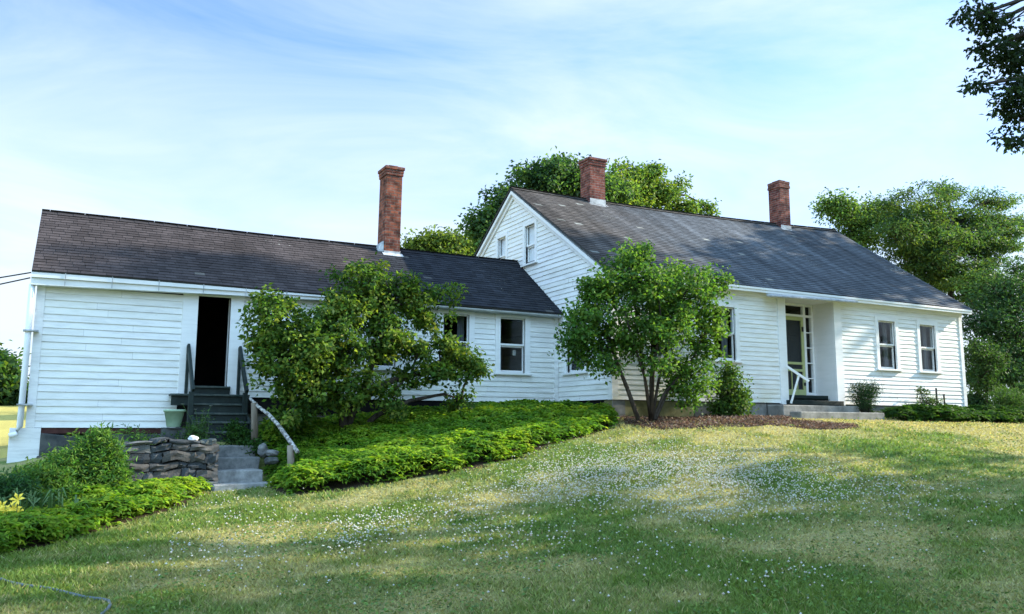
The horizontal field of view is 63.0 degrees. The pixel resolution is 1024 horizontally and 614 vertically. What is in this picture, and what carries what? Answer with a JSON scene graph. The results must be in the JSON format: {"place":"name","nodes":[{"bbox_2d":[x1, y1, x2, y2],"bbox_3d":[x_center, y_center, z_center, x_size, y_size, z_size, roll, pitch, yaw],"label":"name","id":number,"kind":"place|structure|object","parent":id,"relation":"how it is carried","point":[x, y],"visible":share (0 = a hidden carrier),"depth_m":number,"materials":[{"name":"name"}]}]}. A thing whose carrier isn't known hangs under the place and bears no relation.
{"place":"outdoors","nodes":[
{"label":"outdoors","id":0,"kind":"place"},
{"bbox_2d":[0,405,1023,613],"bbox_3d":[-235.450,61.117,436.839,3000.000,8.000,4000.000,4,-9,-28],"label":"ground","id":1,"kind":"structure","parent":0,"point":[8,417],"depth_m":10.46,"materials":[{"name":"green plant"}]},
{"bbox_2d":[0,340,30,405],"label":"tree","id":2,"kind":"object","parent":1,"relation":"on","point":[10,375],"visible":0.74,"depth_m":38.76,"materials":[{"name":"green plant"}]},
{"bbox_2d":[0,464,58,507],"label":"garden plant","id":3,"kind":"object","parent":1,"relation":"on","point":[22,484],"visible":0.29,"depth_m":10.09,"materials":[{"name":"green plant"}]},
{"bbox_2d":[5,447,64,475],"bbox_3d":[-6.470,2.320,11.746,1.191,0.723,0.958,4,-9,-28],"label":"garden plant","id":4,"kind":"object","parent":1,"relation":"on","point":[29,463],"visible":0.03,"depth_m":11.63,"materials":[{"name":"green plant"}]},
{"bbox_2d":[0,487,87,533],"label":"daylily","id":5,"kind":"object","parent":1,"relation":"on","point":[14,504],"visible":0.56,"depth_m":9.79,"materials":[{"name":"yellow plant"}]},
{"bbox_2d":[2,460,87,503],"bbox_3d":[-5.971,2.312,10.637,1.298,0.762,1.212,-6,-10,39],"label":"garden plant","id":6,"kind":"object","parent":1,"relation":"on","point":[47,474],"visible":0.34,"depth_m":10.66,"materials":[{"name":"green plant"}]},
{"bbox_2d":[0,577,111,613],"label":"garden hose","id":7,"kind":"object","parent":1,"relation":"on","point":[95,598],"visible":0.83,"depth_m":6.83,"materials":[{"name":"grey rubber"}]},
{"bbox_2d":[33,421,143,497],"bbox_3d":[-5.765,2.139,11.345,1.205,1.201,1.309,-2,-8,13],"label":"garden plant","id":8,"kind":"object","parent":1,"relation":"on","point":[98,460],"visible":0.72,"depth_m":11.29,"materials":[{"name":"green plant"}]},
{"bbox_2d":[0,475,213,554],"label":"ground cover","id":9,"kind":"object","parent":1,"relation":"on","point":[49,523],"visible":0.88,"depth_m":10.06,"materials":[{"name":"green plant"}]},
{"bbox_2d":[120,423,165,444],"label":"garden plant","id":10,"kind":"object","parent":1,"relation":"on","point":[139,438],"visible":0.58,"depth_m":12.70,"materials":[{"name":"green plant"}]},
{"bbox_2d":[118,437,219,491],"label":"stone wall","id":11,"kind":"structure","parent":1,"relation":"on","point":[169,457],"depth_m":12.40,"materials":[{"name":"grey stone"}]},
{"bbox_2d":[160,427,185,442],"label":"stone block","id":12,"kind":"structure","parent":11,"relation":"on","point":[169,430],"depth_m":13.21,"materials":[{"name":"grey stone"}]},
{"bbox_2d":[163,409,184,426],"bbox_3d":[-5.412,1.783,13.373,0.330,0.280,0.328,4,-9,-28],"label":"flower pot","id":13,"kind":"object","parent":12,"relation":"on","point":[173,417],"visible":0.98,"depth_m":13.26,"materials":[{"name":"green plastic"}]},
{"bbox_2d":[188,435,198,440],"bbox_3d":[-4.856,2.005,12.725,0.158,0.099,0.130,2,-8,-9],"label":"stone","id":14,"kind":"object","parent":11,"relation":"on","point":[193,437],"visible":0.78,"depth_m":12.68,"materials":[{"name":"white stone"}]},
{"bbox_2d":[183,405,210,436],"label":"flowering plant","id":15,"kind":"object","parent":11,"relation":"on","point":[197,421],"visible":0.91,"depth_m":13.44,"materials":[{"name":"green plant"}]},
{"bbox_2d":[170,408,222,444],"bbox_3d":[-5.023,2.077,13.324,0.930,0.938,0.806,4,-9,-28],"label":"garden plant","id":16,"kind":"object","parent":1,"relation":"on","point":[194,430],"visible":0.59,"depth_m":13.38,"materials":[{"name":"green plant"}]},
{"bbox_2d":[169,344,250,441],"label":"wooden steps","id":17,"kind":"structure","parent":1,"relation":"on","point":[223,403],"depth_m":14.72,"materials":[{"name":"green paint"}]},
{"bbox_2d":[211,445,267,491],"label":"stone steps","id":18,"kind":"structure","parent":1,"relation":"on","point":[238,468],"depth_m":13.16,"materials":[{"name":"grey stone"}]},
{"bbox_2d":[257,443,267,457],"bbox_3d":[-4.065,2.340,13.623,0.170,0.245,0.175,-6,-10,36],"label":"stone","id":19,"kind":"object","parent":18,"relation":"on","point":[262,449],"visible":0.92,"depth_m":13.55,"materials":[{"name":"grey stone"}]},
{"bbox_2d":[213,417,270,456],"bbox_3d":[-4.505,2.208,14.002,0.961,0.721,0.908,1,-8,-8],"label":"garden plant","id":20,"kind":"object","parent":1,"relation":"on","point":[239,435],"visible":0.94,"depth_m":13.93,"materials":[{"name":"green plant"}]},
{"bbox_2d":[249,397,299,465],"bbox_3d":[-3.881,2.113,13.584,1.431,1.312,0.149,-7,-11,41],"label":"birch handrail","id":21,"kind":"object","parent":1,"relation":"on","point":[292,446],"visible":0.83,"depth_m":13.71,"materials":[{"name":"white wood"}]},
{"bbox_2d":[235,252,495,443],"bbox_3d":[-2.364,0.695,14.914,4.900,3.555,2.094,4,-9,-28],"label":"ornamental tree","id":22,"kind":"object","parent":1,"relation":"on","point":[316,350],"visible":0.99,"depth_m":14.58,"materials":[{"name":"green plant"}]},
{"bbox_2d":[400,223,475,255],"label":"maple tree","id":23,"kind":"object","parent":1,"relation":"on","point":[438,240],"visible":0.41,"depth_m":45.38,"materials":[{"name":"green plant"}]},
{"bbox_2d":[258,399,619,494],"bbox_3d":[-0.975,2.348,14.990,7.030,1.599,4.439,4,-9,-28],"label":"ground cover","id":24,"kind":"object","parent":1,"relation":"on","point":[434,431],"visible":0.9,"depth_m":13.89,"materials":[{"name":"green plant"}]},
{"bbox_2d":[264,457,278,463],"bbox_3d":[-3.832,2.446,13.294,0.203,0.124,0.205,7,-11,-40],"label":"stone","id":25,"kind":"object","parent":24,"relation":"on","point":[270,460],"visible":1,"depth_m":13.22,"materials":[{"name":"grey stone"}]},
{"bbox_2d":[266,449,278,455],"bbox_3d":[-3.828,2.332,13.346,0.173,0.109,0.188,-5,-10,34],"label":"stone","id":26,"kind":"object","parent":25,"relation":"on","point":[269,452],"visible":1,"depth_m":13.29,"materials":[{"name":"grey stone"}]},
{"bbox_2d":[7,156,972,462],"bbox_3d":[0.590,-0.281,21.102,22.180,8.490,8.969,4,-9,-28],"label":"farmhouse","id":27,"kind":"object","parent":1,"relation":"on","point":[127,310],"visible":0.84,"depth_m":18.48,"materials":[{"name":"white paint"}]},
{"bbox_2d":[0,277,29,284],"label":"power cable","id":28,"kind":"object","parent":27,"relation":"attached to","point":[14,281],"visible":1,"depth_m":13.95,"materials":[{"name":"grey plastic"}]},
{"bbox_2d":[0,272,30,277],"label":"power cable","id":29,"kind":"object","parent":27,"relation":"attached to","point":[15,275],"visible":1,"depth_m":13.97,"materials":[{"name":"grey plastic"}]},
{"bbox_2d":[361,307,402,370],"bbox_3d":[-2.674,0.639,16.993,0.910,1.310,0.337,4,-9,-28],"label":"window","id":30,"kind":"structure","parent":27,"relation":"in","point":[396,364],"depth_m":16.95,"materials":[{"name":"white paint"}]},
{"bbox_2d":[437,310,474,372],"bbox_3d":[-1.234,0.752,17.753,0.915,1.310,0.337,4,-9,-28],"label":"window","id":31,"kind":"structure","parent":27,"relation":"in","point":[470,337],"depth_m":17.86,"materials":[{"name":"white paint"}]},
{"bbox_2d":[495,231,507,258],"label":"window","id":32,"kind":"structure","parent":27,"relation":"in","point":[501,239],"depth_m":21.82,"materials":[{"name":"white paint"}]},
{"bbox_2d":[494,314,531,375],"bbox_3d":[-0.023,0.844,18.366,0.925,1.310,0.290,4,-9,-28],"label":"window","id":33,"kind":"structure","parent":27,"relation":"in","point":[525,345],"depth_m":18.35,"materials":[{"name":"white paint"}]},
{"bbox_2d":[520,218,537,267],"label":"window","id":34,"kind":"structure","parent":27,"relation":"in","point":[532,247],"depth_m":20.52,"materials":[{"name":"white paint"}]},
{"bbox_2d":[561,314,588,374],"bbox_3d":[1.479,0.801,18.255,0.336,1.345,1.000,4,-9,-28],"label":"window","id":35,"kind":"structure","parent":27,"relation":"in","point":[572,372],"depth_m":18.47,"materials":[{"name":"white paint"}]},
{"bbox_2d":[645,299,678,359],"bbox_3d":[3.101,0.441,17.741,0.880,1.345,0.337,4,-9,-28],"label":"window","id":36,"kind":"structure","parent":27,"relation":"in","point":[661,356],"depth_m":17.73,"materials":[{"name":"white paint"}]},
{"bbox_2d":[710,300,742,362],"bbox_3d":[4.645,0.562,18.556,0.920,1.345,0.337,4,-9,-28],"label":"window","id":37,"kind":"structure","parent":27,"relation":"in","point":[735,319],"depth_m":18.63,"materials":[{"name":"white paint"}]},
{"bbox_2d":[786,316,805,394],"bbox_3d":[6.753,1.167,20.196,0.900,1.905,0.075,4,-9,-28],"label":"screen door","id":38,"kind":"structure","parent":27,"relation":"in","point":[794,325],"depth_m":20.30,"materials":[{"name":"green paint"}]},
{"bbox_2d":[874,316,902,370],"bbox_3d":[9.369,0.934,21.050,0.910,1.365,0.337,4,-9,-28],"label":"window","id":39,"kind":"structure","parent":27,"relation":"in","point":[894,333],"depth_m":21.10,"materials":[{"name":"white paint"}]},
{"bbox_2d":[916,320,942,373],"bbox_3d":[10.759,1.053,21.783,0.900,1.365,0.337,4,-9,-28],"label":"window","id":40,"kind":"structure","parent":27,"relation":"in","point":[934,336],"depth_m":21.83,"materials":[{"name":"white paint"}]},
{"bbox_2d":[454,146,634,255],"bbox_3d":[1.413,-1.156,36.878,8.966,12.144,5.099,4,-9,-28],"label":"oak tree","id":41,"kind":"object","parent":1,"relation":"on","point":[556,173],"visible":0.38,"depth_m":36.07,"materials":[{"name":"green plant"}]},
{"bbox_2d":[93,417,1023,613],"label":"lawn weeds","id":42,"kind":"object","parent":1,"relation":"on","point":[618,560],"visible":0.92,"depth_m":8.15,"materials":[{"name":"green plant"}]},
{"bbox_2d":[106,428,1022,613],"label":"white clover","id":43,"kind":"object","parent":1,"relation":"on","point":[661,488],"visible":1,"depth_m":11.09,"materials":[{"name":"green plant"}]},
{"bbox_2d":[547,237,738,420],"bbox_3d":[2.692,0.451,16.033,4.239,3.575,1.980,4,-9,-28],"label":"lilac tree","id":44,"kind":"object","parent":1,"relation":"on","point":[654,288],"visible":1,"depth_m":15.83,"materials":[{"name":"green plant"}]},
{"bbox_2d":[605,156,721,215],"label":"oak tree","id":45,"kind":"object","parent":1,"relation":"on","point":[650,189],"visible":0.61,"depth_m":43.20,"materials":[{"name":"green plant"}]},
{"bbox_2d":[703,361,759,415],"bbox_3d":[4.590,1.783,17.597,1.249,1.329,1.012,0,-8,4],"label":"shrub","id":46,"kind":"object","parent":1,"relation":"on","point":[734,399],"visible":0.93,"depth_m":17.46,"materials":[{"name":"green plant"}]},
{"bbox_2d":[620,414,860,428],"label":"mulch","id":47,"kind":"object","parent":1,"relation":"on","point":[781,418],"visible":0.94,"depth_m":16.31,"materials":[{"name":"brown bark mulch"}]},
{"bbox_2d":[768,405,884,419],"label":"concrete steps","id":48,"kind":"structure","parent":1,"relation":"on","point":[819,412],"depth_m":18.72,"materials":[{"name":"grey concrete"}]},
{"bbox_2d":[785,365,809,403],"bbox_3d":[6.503,1.754,18.962,0.530,0.881,0.125,0,-8,1],"label":"white handrail","id":49,"kind":"object","parent":48,"relation":"on","point":[798,376],"visible":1,"depth_m":18.99,"materials":[{"name":"paint"}]},
{"bbox_2d":[807,186,888,254],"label":"ash tree","id":50,"kind":"object","parent":1,"relation":"on","point":[841,212],"visible":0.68,"depth_m":44.03,"materials":[{"name":"green plant"}]},
{"bbox_2d":[844,378,882,412],"bbox_3d":[8.361,2.161,19.716,1.081,1.047,0.797,4,-9,-28],"label":"yew bush","id":51,"kind":"object","parent":1,"relation":"on","point":[865,395],"visible":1,"depth_m":19.58,"materials":[{"name":"green plant"}]},
{"bbox_2d":[914,386,943,405],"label":"young plant","id":52,"kind":"object","parent":1,"relation":"on","point":[928,401],"visible":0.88,"depth_m":20.93,"materials":[{"name":"green plant"}]},
{"bbox_2d":[856,176,1023,312],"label":"locust tree","id":53,"kind":"object","parent":1,"relation":"on","point":[933,243],"visible":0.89,"depth_m":42.95,"materials":[{"name":"green plant"}]},
{"bbox_2d":[871,402,1023,422],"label":"ground cover","id":54,"kind":"object","parent":1,"relation":"on","point":[977,413],"visible":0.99,"depth_m":19.69,"materials":[{"name":"green plant"}]},
{"bbox_2d":[967,390,993,405],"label":"bush","id":55,"kind":"object","parent":1,"relation":"on","point":[975,399],"visible":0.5,"depth_m":29.98,"materials":[{"name":"green plant"}]},
{"bbox_2d":[945,0,1023,154],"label":"overhanging tree","id":56,"kind":"object","parent":1,"relation":"on","point":[1009,104],"visible":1,"depth_m":13.54,"materials":[{"name":"green plant"}]},
{"bbox_2d":[948,255,1023,391],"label":"deciduous tree","id":57,"kind":"object","parent":1,"relation":"on","point":[1002,299],"visible":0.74,"depth_m":37.41,"materials":[{"name":"green plant"}]},
{"bbox_2d":[963,330,1019,404],"bbox_3d":[17.114,2.447,30.070,2.603,3.161,1.712,4,-9,-28],"label":"sapling","id":58,"kind":"object","parent":1,"relation":"on","point":[982,356],"visible":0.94,"depth_m":29.83,"materials":[{"name":"green plant"}]},
{"bbox_2d":[982,383,1023,406],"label":"bush","id":59,"kind":"object","parent":1,"relation":"on","point":[1004,397],"visible":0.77,"depth_m":26.83,"materials":[{"name":"green plant"}]},
{"bbox_2d":[1007,382,1023,404],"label":"bush","id":60,"kind":"object","parent":1,"relation":"on","point":[1021,386],"visible":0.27,"depth_m":29.60,"materials":[{"name":"green plant"}]},
{"bbox_2d":[0,0,1023,398],"label":"sky","id":61,"kind":"structure","parent":0,"point":[275,117],"materials":[{"name":"blue"}]}
]}

